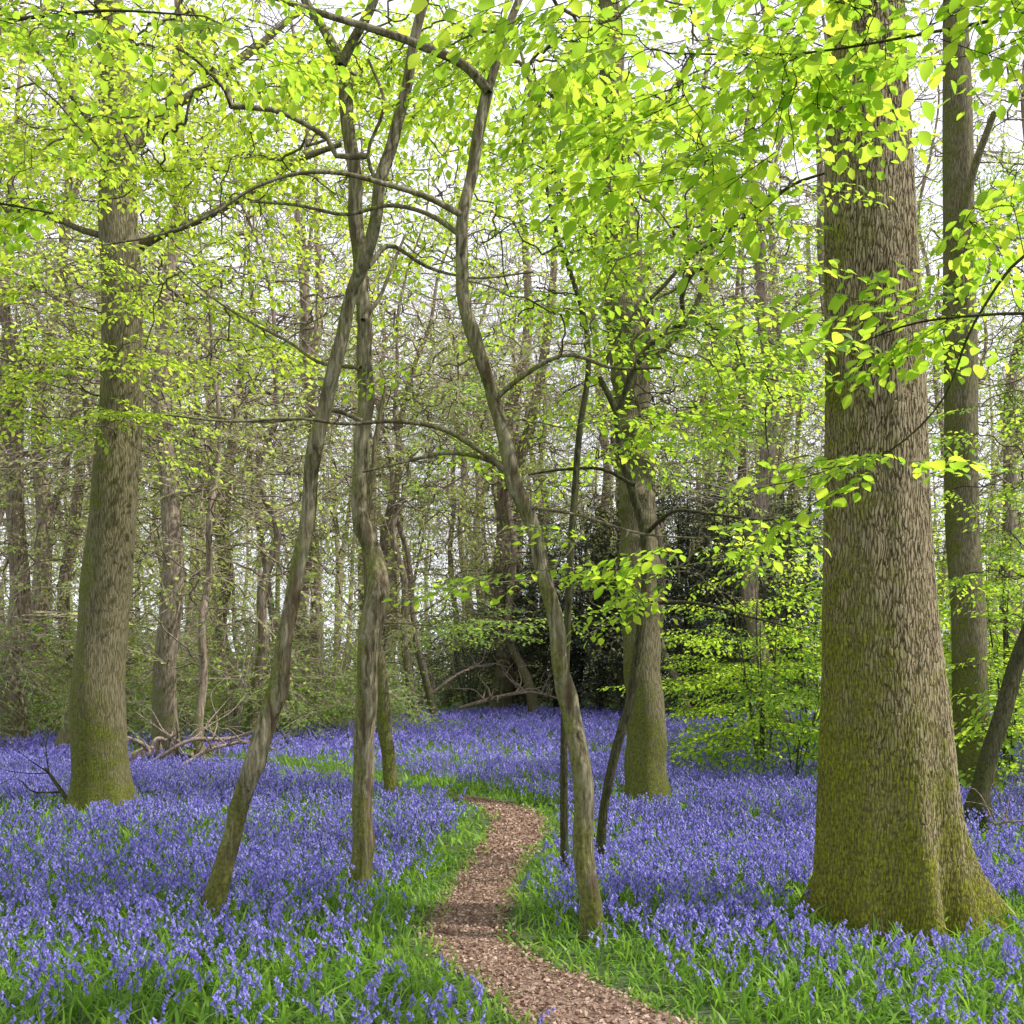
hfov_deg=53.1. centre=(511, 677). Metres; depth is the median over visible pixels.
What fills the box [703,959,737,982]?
bluebell
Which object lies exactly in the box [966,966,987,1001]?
bluebell
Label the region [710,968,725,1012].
bluebell
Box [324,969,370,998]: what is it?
bluebell
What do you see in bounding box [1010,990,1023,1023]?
bluebell
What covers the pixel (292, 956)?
bluebell
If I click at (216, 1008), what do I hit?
bluebell
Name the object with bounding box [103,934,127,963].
bluebell
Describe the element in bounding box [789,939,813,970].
bluebell
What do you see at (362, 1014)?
bluebell
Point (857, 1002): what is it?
bluebell
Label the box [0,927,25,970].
bluebell
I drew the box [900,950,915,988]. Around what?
bluebell
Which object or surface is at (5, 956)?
bluebell
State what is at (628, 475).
hornbeam sapling
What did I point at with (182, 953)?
bluebell
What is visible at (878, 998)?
bluebell
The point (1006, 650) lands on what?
hazel bush
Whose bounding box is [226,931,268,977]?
bluebell
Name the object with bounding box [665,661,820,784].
hazel bush
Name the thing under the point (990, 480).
woodland tree
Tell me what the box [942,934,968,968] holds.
bluebell
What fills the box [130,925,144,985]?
bluebell
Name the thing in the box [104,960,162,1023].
bluebell
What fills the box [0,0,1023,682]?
sky
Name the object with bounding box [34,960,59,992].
bluebell
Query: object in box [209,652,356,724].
woodland shrub
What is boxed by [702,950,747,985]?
bluebell
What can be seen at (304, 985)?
bluebell
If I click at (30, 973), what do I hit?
bluebell
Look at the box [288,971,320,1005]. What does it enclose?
bluebell
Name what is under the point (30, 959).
bluebell
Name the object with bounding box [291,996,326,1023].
bluebell
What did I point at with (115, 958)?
bluebell
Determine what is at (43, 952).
bluebell
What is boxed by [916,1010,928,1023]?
bluebell
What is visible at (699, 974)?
bluebell
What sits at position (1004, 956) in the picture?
bluebell
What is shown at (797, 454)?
woodland tree
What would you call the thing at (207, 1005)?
bluebell
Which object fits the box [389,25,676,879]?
hornbeam sapling
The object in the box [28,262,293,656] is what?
woodland tree
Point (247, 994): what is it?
bluebell
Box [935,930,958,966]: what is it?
bluebell
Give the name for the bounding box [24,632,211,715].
woodland shrub
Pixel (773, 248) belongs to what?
woodland tree
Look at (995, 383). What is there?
woodland tree
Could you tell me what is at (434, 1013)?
bluebell
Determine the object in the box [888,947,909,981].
bluebell
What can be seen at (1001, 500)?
woodland tree
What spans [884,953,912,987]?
bluebell
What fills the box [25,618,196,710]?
woodland shrub
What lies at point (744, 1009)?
bluebell
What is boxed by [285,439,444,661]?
woodland tree
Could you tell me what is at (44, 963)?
bluebell
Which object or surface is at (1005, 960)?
bluebell
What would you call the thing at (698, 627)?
holly bush
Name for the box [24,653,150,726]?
woodland shrub
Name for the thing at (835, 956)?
bluebell
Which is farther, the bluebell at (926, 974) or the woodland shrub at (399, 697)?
the woodland shrub at (399, 697)
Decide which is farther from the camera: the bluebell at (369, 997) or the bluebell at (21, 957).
the bluebell at (21, 957)
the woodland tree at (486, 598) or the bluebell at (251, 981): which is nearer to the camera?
the bluebell at (251, 981)
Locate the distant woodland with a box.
[0,257,1023,697]
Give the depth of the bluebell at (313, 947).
5.25 m
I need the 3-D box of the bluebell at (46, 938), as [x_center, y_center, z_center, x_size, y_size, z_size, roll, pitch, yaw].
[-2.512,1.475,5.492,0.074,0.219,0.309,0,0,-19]
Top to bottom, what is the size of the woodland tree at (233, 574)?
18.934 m
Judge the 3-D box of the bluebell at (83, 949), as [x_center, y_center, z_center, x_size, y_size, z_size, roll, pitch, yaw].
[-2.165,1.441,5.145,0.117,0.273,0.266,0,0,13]
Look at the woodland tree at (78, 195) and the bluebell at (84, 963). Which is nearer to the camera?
the bluebell at (84, 963)
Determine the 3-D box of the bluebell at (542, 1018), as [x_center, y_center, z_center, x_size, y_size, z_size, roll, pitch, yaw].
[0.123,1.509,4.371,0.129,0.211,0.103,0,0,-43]
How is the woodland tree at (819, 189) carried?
on the ground at (654, 988)
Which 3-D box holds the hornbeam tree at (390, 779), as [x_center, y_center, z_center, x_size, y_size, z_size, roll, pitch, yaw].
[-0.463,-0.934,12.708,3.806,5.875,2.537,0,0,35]
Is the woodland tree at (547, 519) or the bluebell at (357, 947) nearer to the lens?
the bluebell at (357, 947)
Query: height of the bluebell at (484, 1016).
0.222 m
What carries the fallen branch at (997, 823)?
on the ground at (654, 988)
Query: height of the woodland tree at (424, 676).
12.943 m
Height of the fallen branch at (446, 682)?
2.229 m
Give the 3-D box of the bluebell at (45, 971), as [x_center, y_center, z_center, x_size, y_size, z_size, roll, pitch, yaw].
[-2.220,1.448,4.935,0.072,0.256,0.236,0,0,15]
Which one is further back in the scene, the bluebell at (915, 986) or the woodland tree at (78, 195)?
the woodland tree at (78, 195)
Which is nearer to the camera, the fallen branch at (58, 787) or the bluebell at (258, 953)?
the bluebell at (258, 953)
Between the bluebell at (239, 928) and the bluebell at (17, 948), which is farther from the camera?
the bluebell at (239, 928)
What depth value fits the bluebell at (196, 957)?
5.09 m
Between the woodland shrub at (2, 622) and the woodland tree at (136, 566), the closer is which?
the woodland shrub at (2, 622)
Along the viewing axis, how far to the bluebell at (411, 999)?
4.62 m
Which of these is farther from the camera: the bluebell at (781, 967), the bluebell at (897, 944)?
the bluebell at (897, 944)
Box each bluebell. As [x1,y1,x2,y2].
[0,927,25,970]
[0,939,32,974]
[0,945,21,997]
[0,947,30,990]
[0,959,29,995]
[0,965,29,995]
[0,988,38,1023]
[6,947,37,988]
[6,1015,15,1023]
[8,966,44,993]
[16,954,62,987]
[17,960,43,1004]
[18,974,48,999]
[19,974,46,1022]
[23,982,41,1015]
[24,941,47,968]
[25,977,63,1023]
[26,949,58,1006]
[26,950,46,979]
[28,937,53,972]
[28,944,34,970]
[29,995,64,1023]
[33,933,49,966]
[33,977,53,1019]
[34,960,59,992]
[37,953,63,983]
[37,964,79,1017]
[41,954,63,997]
[42,947,71,985]
[43,971,65,995]
[49,1000,74,1023]
[54,961,82,1018]
[57,938,70,954]
[58,934,79,975]
[59,969,99,1023]
[60,960,95,1004]
[62,956,74,996]
[63,957,91,1017]
[66,933,99,990]
[81,937,109,969]
[81,972,127,1008]
[95,933,119,978]
[97,951,128,985]
[100,940,134,1001]
[101,966,150,1014]
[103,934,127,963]
[103,953,152,984]
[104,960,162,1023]
[113,944,153,974]
[114,964,135,1016]
[117,956,147,1012]
[118,915,153,959]
[120,972,154,1022]
[126,944,147,997]
[127,970,166,1010]
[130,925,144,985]
[134,949,165,999]
[140,942,173,997]
[140,950,187,993]
[141,946,158,985]
[142,929,172,963]
[146,944,170,989]
[150,988,199,1023]
[153,960,165,991]
[154,946,181,991]
[158,942,187,962]
[160,989,174,1023]
[163,965,186,1016]
[165,937,190,987]
[169,941,207,983]
[169,963,216,1019]
[171,959,188,1006]
[172,957,190,984]
[173,942,196,975]
[175,940,199,968]
[175,947,213,990]
[176,962,212,1007]
[176,987,226,1023]
[186,940,202,987]
[187,997,230,1023]
[194,937,217,983]
[198,925,222,967]
[200,993,236,1023]
[202,970,219,1000]
[204,943,223,965]
[204,967,239,994]
[209,929,234,966]
[211,950,226,982]
[212,945,233,983]
[213,972,233,1008]
[213,984,235,1019]
[214,980,228,1022]
[215,959,231,987]
[222,917,250,960]
[223,921,241,965]
[223,989,250,1018]
[224,931,249,977]
[224,955,235,990]
[225,992,250,1022]
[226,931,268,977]
[226,988,249,1021]
[229,953,255,996]
[231,1004,247,1023]
[232,967,265,1016]
[234,944,284,973]
[235,972,276,1013]
[236,954,264,1005]
[236,974,261,1015]
[245,918,263,970]
[248,966,261,1011]
[249,974,279,1023]
[254,1003,270,1023]
[256,940,275,969]
[256,975,312,1023]
[258,946,277,981]
[268,945,288,978]
[271,997,293,1023]
[273,972,308,1007]
[274,983,306,1012]
[279,932,295,959]
[280,947,307,997]
[286,945,298,971]
[287,958,313,1003]
[288,939,330,980]
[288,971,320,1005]
[289,934,334,981]
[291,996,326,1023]
[294,936,316,972]
[294,969,322,1018]
[297,994,330,1023]
[302,942,323,988]
[306,958,345,1010]
[310,930,336,971]
[317,948,355,974]
[320,993,343,1023]
[322,1000,334,1022]
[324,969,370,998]
[329,937,354,986]
[338,980,398,1023]
[344,941,379,969]
[344,954,361,999]
[346,927,373,970]
[346,991,360,1023]
[351,1010,379,1023]
[351,1010,392,1023]
[355,976,383,1007]
[359,1003,402,1023]
[361,969,384,1016]
[361,985,403,1023]
[368,980,387,1023]
[373,953,399,1006]
[375,958,402,990]
[376,976,407,1020]
[381,962,411,989]
[382,992,392,1010]
[388,960,411,995]
[390,994,428,1022]
[391,996,401,1023]
[391,1011,434,1023]
[405,995,443,1023]
[406,987,447,1023]
[414,1003,451,1021]
[420,990,452,1023]
[422,1001,447,1023]
[425,976,483,1023]
[437,983,457,1023]
[438,953,458,988]
[451,999,472,1023]
[461,973,483,1023]
[462,981,504,1023]
[480,1007,487,1023]
[537,1007,554,1023]
[651,940,688,991]
[660,961,690,1011]
[666,958,684,993]
[681,940,709,991]
[686,963,710,997]
[700,943,724,981]
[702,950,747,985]
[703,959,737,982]
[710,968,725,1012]
[715,941,741,975]
[729,962,754,1005]
[732,950,745,990]
[738,947,772,981]
[738,965,757,1022]
[742,943,757,977]
[747,937,782,980]
[748,932,770,975]
[754,947,781,980]
[756,979,789,1012]
[757,990,792,1022]
[761,944,791,971]
[766,930,783,975]
[773,947,801,1004]
[780,956,813,1003]
[788,941,814,981]
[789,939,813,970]
[791,977,807,1003]
[797,960,823,995]
[799,935,832,990]
[802,924,825,975]
[807,986,830,1023]
[810,931,846,961]
[813,954,840,988]
[813,954,841,991]
[814,930,837,979]
[817,966,845,1017]
[819,960,857,986]
[819,969,875,1003]
[836,989,872,1020]
[841,926,871,983]
[843,952,910,995]
[847,958,871,987]
[850,998,873,1023]
[857,924,883,972]
[866,944,892,962]
[866,963,895,1000]
[866,988,895,1022]
[867,982,896,1011]
[870,980,912,1009]
[871,975,888,1013]
[874,931,895,972]
[877,956,905,983]
[880,963,921,1017]
[881,931,912,975]
[884,933,912,979]
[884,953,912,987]
[886,938,908,973]
[887,982,939,1023]
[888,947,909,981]
[888,958,903,980]
[891,968,933,1023]
[893,1000,925,1023]
[896,957,942,1008]
[896,993,948,1023]
[899,966,938,1014]
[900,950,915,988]
[909,939,950,976]
[910,997,927,1023]
[913,946,931,971]
[914,929,947,966]
[916,936,934,981]
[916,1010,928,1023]
[920,947,935,990]
[923,955,950,982]
[925,928,965,970]
[925,937,950,973]
[927,963,947,1009]
[931,933,953,972]
[931,1003,951,1023]
[932,997,949,1023]
[934,980,954,1023]
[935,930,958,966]
[941,961,978,998]
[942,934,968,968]
[942,934,969,967]
[943,934,975,984]
[950,985,971,1021]
[951,999,964,1021]
[952,978,989,1021]
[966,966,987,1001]
[969,1011,981,1023]
[970,967,992,1008]
[970,980,1004,1014]
[977,971,1010,1008]
[982,927,1002,982]
[982,982,1022,1023]
[984,941,1011,971]
[985,972,1023,1017]
[988,1006,1008,1023]
[989,945,1013,976]
[992,1008,1010,1023]
[994,924,1012,964]
[994,990,1014,1022]
[1000,935,1021,982]
[1001,956,1021,991]
[1002,937,1019,988]
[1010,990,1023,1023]
[1016,951,1023,984]
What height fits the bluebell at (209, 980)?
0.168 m
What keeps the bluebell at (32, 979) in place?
on the ground at (654, 988)
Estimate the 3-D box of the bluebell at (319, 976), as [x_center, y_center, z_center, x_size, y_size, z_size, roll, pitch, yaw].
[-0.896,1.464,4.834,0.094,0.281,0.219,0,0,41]
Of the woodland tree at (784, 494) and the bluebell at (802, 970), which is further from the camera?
the woodland tree at (784, 494)
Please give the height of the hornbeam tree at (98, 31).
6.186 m
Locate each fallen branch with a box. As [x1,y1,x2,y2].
[0,665,66,800]
[127,712,219,762]
[129,673,294,759]
[175,703,330,768]
[393,635,510,716]
[442,660,557,709]
[960,755,1023,835]
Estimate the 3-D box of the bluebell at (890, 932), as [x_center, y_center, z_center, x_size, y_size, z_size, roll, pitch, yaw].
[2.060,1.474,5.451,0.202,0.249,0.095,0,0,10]
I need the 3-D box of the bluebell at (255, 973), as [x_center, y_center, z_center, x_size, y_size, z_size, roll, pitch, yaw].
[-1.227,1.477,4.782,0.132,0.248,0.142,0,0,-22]
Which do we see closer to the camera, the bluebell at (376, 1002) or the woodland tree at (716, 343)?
the bluebell at (376, 1002)
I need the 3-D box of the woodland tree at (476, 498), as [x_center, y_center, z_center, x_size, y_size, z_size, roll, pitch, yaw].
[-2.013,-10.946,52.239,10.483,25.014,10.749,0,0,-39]
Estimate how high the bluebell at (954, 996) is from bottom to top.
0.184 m
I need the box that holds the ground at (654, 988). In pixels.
[0,680,1023,1023]
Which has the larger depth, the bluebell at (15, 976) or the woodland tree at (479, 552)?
the woodland tree at (479, 552)
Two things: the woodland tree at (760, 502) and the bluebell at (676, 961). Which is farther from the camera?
the woodland tree at (760, 502)
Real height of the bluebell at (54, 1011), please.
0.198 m
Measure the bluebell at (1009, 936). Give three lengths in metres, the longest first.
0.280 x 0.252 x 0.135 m
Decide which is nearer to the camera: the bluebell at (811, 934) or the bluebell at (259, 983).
the bluebell at (259, 983)
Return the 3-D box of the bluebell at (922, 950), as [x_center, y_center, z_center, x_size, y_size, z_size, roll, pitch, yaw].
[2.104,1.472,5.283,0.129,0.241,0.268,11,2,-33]
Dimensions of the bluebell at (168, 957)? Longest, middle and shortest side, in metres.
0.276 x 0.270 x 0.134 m
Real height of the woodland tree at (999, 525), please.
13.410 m
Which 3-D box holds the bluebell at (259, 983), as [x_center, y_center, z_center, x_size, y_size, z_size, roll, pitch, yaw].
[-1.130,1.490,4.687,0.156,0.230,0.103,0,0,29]
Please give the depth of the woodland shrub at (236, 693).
22.63 m
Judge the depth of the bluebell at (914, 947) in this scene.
5.37 m
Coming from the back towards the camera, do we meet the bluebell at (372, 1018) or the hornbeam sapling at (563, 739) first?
the hornbeam sapling at (563, 739)
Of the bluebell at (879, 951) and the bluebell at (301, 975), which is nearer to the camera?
the bluebell at (301, 975)
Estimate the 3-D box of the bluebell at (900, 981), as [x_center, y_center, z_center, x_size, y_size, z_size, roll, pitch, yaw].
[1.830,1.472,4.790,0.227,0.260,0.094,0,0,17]
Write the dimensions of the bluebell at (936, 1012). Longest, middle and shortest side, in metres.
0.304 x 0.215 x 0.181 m
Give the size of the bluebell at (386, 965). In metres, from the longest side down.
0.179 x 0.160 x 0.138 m
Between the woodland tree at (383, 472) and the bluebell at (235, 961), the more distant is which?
the woodland tree at (383, 472)
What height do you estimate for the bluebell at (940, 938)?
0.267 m
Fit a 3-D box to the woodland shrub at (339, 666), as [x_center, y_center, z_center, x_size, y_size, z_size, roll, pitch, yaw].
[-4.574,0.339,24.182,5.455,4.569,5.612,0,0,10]
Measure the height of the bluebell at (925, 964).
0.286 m
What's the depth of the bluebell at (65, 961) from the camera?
5.01 m
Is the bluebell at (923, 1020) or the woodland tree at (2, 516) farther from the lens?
the woodland tree at (2, 516)
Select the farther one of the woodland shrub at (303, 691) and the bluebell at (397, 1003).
the woodland shrub at (303, 691)
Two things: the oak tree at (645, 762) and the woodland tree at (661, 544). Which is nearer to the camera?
the oak tree at (645, 762)
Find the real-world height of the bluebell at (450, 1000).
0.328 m
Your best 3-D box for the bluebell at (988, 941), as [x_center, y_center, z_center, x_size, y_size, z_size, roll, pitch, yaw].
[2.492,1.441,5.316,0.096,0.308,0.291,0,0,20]
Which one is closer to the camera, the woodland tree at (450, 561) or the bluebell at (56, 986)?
the bluebell at (56, 986)
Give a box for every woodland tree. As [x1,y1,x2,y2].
[0,0,220,691]
[0,0,228,736]
[0,0,232,747]
[0,0,413,751]
[0,1,159,589]
[0,5,143,559]
[0,47,509,745]
[0,66,305,756]
[0,87,292,734]
[0,93,256,595]
[0,114,383,764]
[0,122,280,729]
[0,178,89,663]
[0,246,214,646]
[0,297,91,650]
[0,302,96,612]
[0,359,86,641]
[1,310,95,630]
[4,339,159,641]
[25,428,155,631]
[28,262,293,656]
[29,463,195,642]
[59,178,434,716]
[84,298,322,703]
[129,340,325,707]
[136,304,269,681]
[137,243,296,661]
[138,79,480,717]
[140,179,403,726]
[140,322,285,702]
[142,383,293,693]
[145,0,454,728]
[198,124,420,667]
[203,369,356,658]
[226,162,594,719]
[230,379,324,631]
[239,96,606,720]
[250,75,488,618]
[265,249,512,722]
[285,317,465,656]
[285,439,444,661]
[286,251,487,699]
[334,384,446,698]
[346,0,678,710]
[348,281,550,641]
[370,235,619,715]
[377,219,598,707]
[380,215,559,699]
[384,266,507,706]
[389,207,536,701]
[398,350,558,692]
[416,303,609,681]
[429,246,586,599]
[461,1,737,705]
[464,339,613,607]
[469,184,824,710]
[477,273,615,667]
[510,244,717,694]
[523,242,798,721]
[537,4,824,707]
[547,452,662,650]
[552,0,983,737]
[563,113,824,654]
[611,62,941,701]
[642,134,824,711]
[651,327,819,572]
[652,230,819,699]
[660,0,1017,582]
[694,365,822,652]
[699,269,943,687]
[733,290,824,587]
[733,376,822,699]
[767,159,824,555]
[778,2,1023,578]
[780,271,934,593]
[789,132,1023,674]
[800,238,1015,592]
[800,416,939,585]
[906,0,1023,719]
[910,40,1003,541]
[921,209,1023,556]
[929,338,1023,606]
[933,406,1023,615]
[978,339,1023,626]
[979,446,1023,632]
[980,207,1023,591]
[984,348,1023,627]
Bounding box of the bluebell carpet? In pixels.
[0,702,1023,1023]
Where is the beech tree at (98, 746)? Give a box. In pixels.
[0,0,363,816]
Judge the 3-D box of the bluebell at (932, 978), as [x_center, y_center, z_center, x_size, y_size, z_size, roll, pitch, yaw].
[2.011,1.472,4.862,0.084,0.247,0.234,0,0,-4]
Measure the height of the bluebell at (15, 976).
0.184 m
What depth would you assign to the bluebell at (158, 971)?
5.15 m
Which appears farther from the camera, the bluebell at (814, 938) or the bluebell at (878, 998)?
the bluebell at (814, 938)
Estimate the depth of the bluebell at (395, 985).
4.78 m
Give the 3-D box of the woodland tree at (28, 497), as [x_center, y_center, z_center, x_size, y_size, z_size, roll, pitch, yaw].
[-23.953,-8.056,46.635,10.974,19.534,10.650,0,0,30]
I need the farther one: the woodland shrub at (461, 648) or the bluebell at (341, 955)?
the woodland shrub at (461, 648)
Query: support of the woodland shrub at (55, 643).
on the ground at (654, 988)
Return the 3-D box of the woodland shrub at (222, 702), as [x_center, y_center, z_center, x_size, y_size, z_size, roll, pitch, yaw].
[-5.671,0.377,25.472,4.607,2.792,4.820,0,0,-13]
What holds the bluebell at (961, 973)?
on the ground at (654, 988)
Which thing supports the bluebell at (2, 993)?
on the ground at (654, 988)
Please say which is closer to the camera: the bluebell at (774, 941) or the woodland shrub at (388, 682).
the bluebell at (774, 941)
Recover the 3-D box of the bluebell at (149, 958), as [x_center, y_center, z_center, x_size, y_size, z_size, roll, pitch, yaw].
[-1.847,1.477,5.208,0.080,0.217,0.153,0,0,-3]
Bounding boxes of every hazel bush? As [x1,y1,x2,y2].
[597,544,822,777]
[660,605,813,754]
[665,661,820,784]
[677,533,989,758]
[744,493,1023,726]
[934,521,1023,768]
[943,612,1023,726]
[946,654,1023,805]
[948,673,1023,782]
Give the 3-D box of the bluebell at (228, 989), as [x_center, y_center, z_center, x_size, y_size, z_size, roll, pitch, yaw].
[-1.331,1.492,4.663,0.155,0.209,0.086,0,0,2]
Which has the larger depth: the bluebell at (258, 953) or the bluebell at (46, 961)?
the bluebell at (258, 953)
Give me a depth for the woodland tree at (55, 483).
58.76 m
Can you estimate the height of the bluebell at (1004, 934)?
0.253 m
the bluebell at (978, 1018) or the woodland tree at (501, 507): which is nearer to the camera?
the bluebell at (978, 1018)
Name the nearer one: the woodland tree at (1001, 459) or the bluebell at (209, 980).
the bluebell at (209, 980)
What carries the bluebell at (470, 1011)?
on the ground at (654, 988)
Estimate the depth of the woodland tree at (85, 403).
22.55 m
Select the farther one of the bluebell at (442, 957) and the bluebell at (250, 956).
the bluebell at (442, 957)
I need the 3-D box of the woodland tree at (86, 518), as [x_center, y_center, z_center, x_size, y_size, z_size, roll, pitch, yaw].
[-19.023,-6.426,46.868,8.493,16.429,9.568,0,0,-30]
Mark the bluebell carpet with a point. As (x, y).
(770, 862)
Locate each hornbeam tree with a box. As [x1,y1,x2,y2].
[0,0,361,264]
[0,0,533,923]
[72,0,594,894]
[101,0,942,944]
[361,359,620,803]
[408,0,1023,599]
[928,256,1023,832]
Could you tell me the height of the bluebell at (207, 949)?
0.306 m
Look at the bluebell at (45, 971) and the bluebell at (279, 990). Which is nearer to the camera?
the bluebell at (279, 990)
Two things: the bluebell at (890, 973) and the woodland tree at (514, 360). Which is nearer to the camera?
the bluebell at (890, 973)
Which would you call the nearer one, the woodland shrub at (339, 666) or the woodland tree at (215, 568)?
the woodland shrub at (339, 666)
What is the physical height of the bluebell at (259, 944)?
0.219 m
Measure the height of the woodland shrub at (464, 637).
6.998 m
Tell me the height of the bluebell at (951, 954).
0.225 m
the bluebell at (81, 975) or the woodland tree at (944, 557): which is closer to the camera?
the bluebell at (81, 975)
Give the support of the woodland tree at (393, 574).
on the ground at (654, 988)
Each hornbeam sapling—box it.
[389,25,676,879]
[520,58,824,867]
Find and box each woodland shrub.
[0,573,130,743]
[0,591,245,728]
[0,600,73,656]
[0,624,60,714]
[0,646,188,734]
[1,616,156,709]
[24,604,216,719]
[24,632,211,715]
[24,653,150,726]
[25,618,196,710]
[26,666,251,745]
[29,662,226,728]
[63,593,346,743]
[64,621,296,734]
[133,634,245,708]
[144,665,224,713]
[180,599,424,733]
[188,625,393,721]
[191,663,406,738]
[192,641,355,730]
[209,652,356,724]
[239,650,456,746]
[316,652,418,704]
[332,630,461,704]
[386,618,490,702]
[387,648,484,709]
[399,597,552,700]
[426,597,544,697]
[428,643,605,706]
[530,655,618,705]
[942,632,1002,690]
[945,660,1001,691]
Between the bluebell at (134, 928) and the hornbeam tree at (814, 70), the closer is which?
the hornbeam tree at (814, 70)
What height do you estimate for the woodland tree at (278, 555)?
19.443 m
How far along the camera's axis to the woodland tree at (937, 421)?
44.57 m
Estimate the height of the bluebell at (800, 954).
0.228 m
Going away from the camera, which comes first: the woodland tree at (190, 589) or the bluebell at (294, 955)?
the bluebell at (294, 955)
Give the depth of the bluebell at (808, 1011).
4.72 m
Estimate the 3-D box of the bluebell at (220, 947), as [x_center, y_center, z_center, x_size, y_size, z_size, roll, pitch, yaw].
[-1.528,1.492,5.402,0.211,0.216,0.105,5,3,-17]
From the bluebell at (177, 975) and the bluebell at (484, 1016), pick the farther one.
the bluebell at (177, 975)
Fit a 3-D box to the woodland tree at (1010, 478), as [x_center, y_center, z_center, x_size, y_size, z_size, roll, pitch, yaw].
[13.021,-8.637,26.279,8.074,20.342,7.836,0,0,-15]
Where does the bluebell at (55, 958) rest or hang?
on the ground at (654, 988)
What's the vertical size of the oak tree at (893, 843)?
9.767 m
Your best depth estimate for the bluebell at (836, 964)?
5.21 m
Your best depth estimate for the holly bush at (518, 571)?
32.00 m
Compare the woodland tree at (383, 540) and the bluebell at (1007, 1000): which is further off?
the woodland tree at (383, 540)
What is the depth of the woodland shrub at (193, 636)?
28.75 m
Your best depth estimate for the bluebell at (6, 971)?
5.06 m
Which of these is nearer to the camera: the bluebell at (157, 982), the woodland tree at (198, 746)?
the bluebell at (157, 982)
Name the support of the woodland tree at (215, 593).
on the ground at (654, 988)
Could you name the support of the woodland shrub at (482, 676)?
on the ground at (654, 988)
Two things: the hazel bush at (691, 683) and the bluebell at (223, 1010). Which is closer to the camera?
the bluebell at (223, 1010)
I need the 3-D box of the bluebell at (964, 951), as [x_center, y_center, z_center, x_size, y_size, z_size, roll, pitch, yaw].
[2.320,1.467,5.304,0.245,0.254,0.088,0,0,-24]
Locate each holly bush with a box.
[387,591,543,708]
[435,614,578,709]
[450,572,667,712]
[464,499,680,708]
[489,518,717,718]
[514,476,793,712]
[549,472,821,719]
[572,575,806,717]
[620,467,823,714]
[683,484,823,707]
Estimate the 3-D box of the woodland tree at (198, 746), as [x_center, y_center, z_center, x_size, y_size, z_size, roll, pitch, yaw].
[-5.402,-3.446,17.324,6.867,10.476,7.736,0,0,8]
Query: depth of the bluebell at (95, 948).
5.48 m
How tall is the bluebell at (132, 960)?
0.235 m
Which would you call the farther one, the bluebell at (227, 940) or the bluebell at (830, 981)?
the bluebell at (227, 940)
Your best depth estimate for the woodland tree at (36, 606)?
24.56 m
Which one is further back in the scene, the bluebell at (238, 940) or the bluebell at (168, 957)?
the bluebell at (238, 940)
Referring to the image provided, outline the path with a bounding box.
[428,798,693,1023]
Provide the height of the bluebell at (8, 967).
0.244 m
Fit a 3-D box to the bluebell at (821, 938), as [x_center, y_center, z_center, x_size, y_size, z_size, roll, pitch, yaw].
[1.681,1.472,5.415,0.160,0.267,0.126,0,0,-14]
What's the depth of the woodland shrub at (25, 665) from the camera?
32.41 m
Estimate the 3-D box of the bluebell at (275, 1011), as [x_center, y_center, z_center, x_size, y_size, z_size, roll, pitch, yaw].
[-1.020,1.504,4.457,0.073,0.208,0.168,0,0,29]
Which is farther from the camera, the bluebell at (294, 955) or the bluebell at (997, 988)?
the bluebell at (294, 955)
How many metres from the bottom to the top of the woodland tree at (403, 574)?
15.714 m
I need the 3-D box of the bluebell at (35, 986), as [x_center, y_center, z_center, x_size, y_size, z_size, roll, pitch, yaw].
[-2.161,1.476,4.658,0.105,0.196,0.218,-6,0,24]
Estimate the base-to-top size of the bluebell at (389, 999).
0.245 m
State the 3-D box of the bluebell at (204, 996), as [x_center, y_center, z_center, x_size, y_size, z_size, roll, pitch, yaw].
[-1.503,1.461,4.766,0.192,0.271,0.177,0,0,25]
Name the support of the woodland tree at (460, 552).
on the ground at (654, 988)
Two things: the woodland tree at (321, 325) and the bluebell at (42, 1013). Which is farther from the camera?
the woodland tree at (321, 325)
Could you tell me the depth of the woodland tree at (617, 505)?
40.29 m
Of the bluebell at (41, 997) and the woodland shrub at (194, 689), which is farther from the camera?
the woodland shrub at (194, 689)
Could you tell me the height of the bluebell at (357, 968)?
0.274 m
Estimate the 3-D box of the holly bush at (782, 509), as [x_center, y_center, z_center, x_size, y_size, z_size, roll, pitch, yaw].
[7.199,-2.091,29.920,8.469,8.110,8.586,0,0,14]
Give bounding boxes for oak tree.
[489,0,823,806]
[799,0,1022,954]
[917,0,1023,795]
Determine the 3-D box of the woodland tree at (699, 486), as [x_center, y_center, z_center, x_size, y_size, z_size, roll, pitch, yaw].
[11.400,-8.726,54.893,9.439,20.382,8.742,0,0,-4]
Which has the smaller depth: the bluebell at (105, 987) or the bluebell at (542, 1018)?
the bluebell at (542, 1018)
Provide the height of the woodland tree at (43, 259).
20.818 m
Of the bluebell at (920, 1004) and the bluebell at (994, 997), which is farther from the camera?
the bluebell at (994, 997)
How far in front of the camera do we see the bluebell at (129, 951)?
5.17 m
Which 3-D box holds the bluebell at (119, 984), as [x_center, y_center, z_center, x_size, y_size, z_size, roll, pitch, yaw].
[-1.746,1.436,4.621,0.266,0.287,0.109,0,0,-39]
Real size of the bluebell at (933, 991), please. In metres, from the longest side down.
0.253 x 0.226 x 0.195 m
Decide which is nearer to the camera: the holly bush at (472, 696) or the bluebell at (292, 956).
the bluebell at (292, 956)
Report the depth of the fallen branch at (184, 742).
17.28 m
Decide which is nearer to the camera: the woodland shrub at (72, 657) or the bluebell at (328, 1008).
the bluebell at (328, 1008)
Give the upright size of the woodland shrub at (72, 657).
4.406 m
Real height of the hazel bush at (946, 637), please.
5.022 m
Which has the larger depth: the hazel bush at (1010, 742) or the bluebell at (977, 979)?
the hazel bush at (1010, 742)
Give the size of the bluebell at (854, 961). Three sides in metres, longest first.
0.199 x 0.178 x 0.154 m
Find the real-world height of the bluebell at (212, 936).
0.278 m

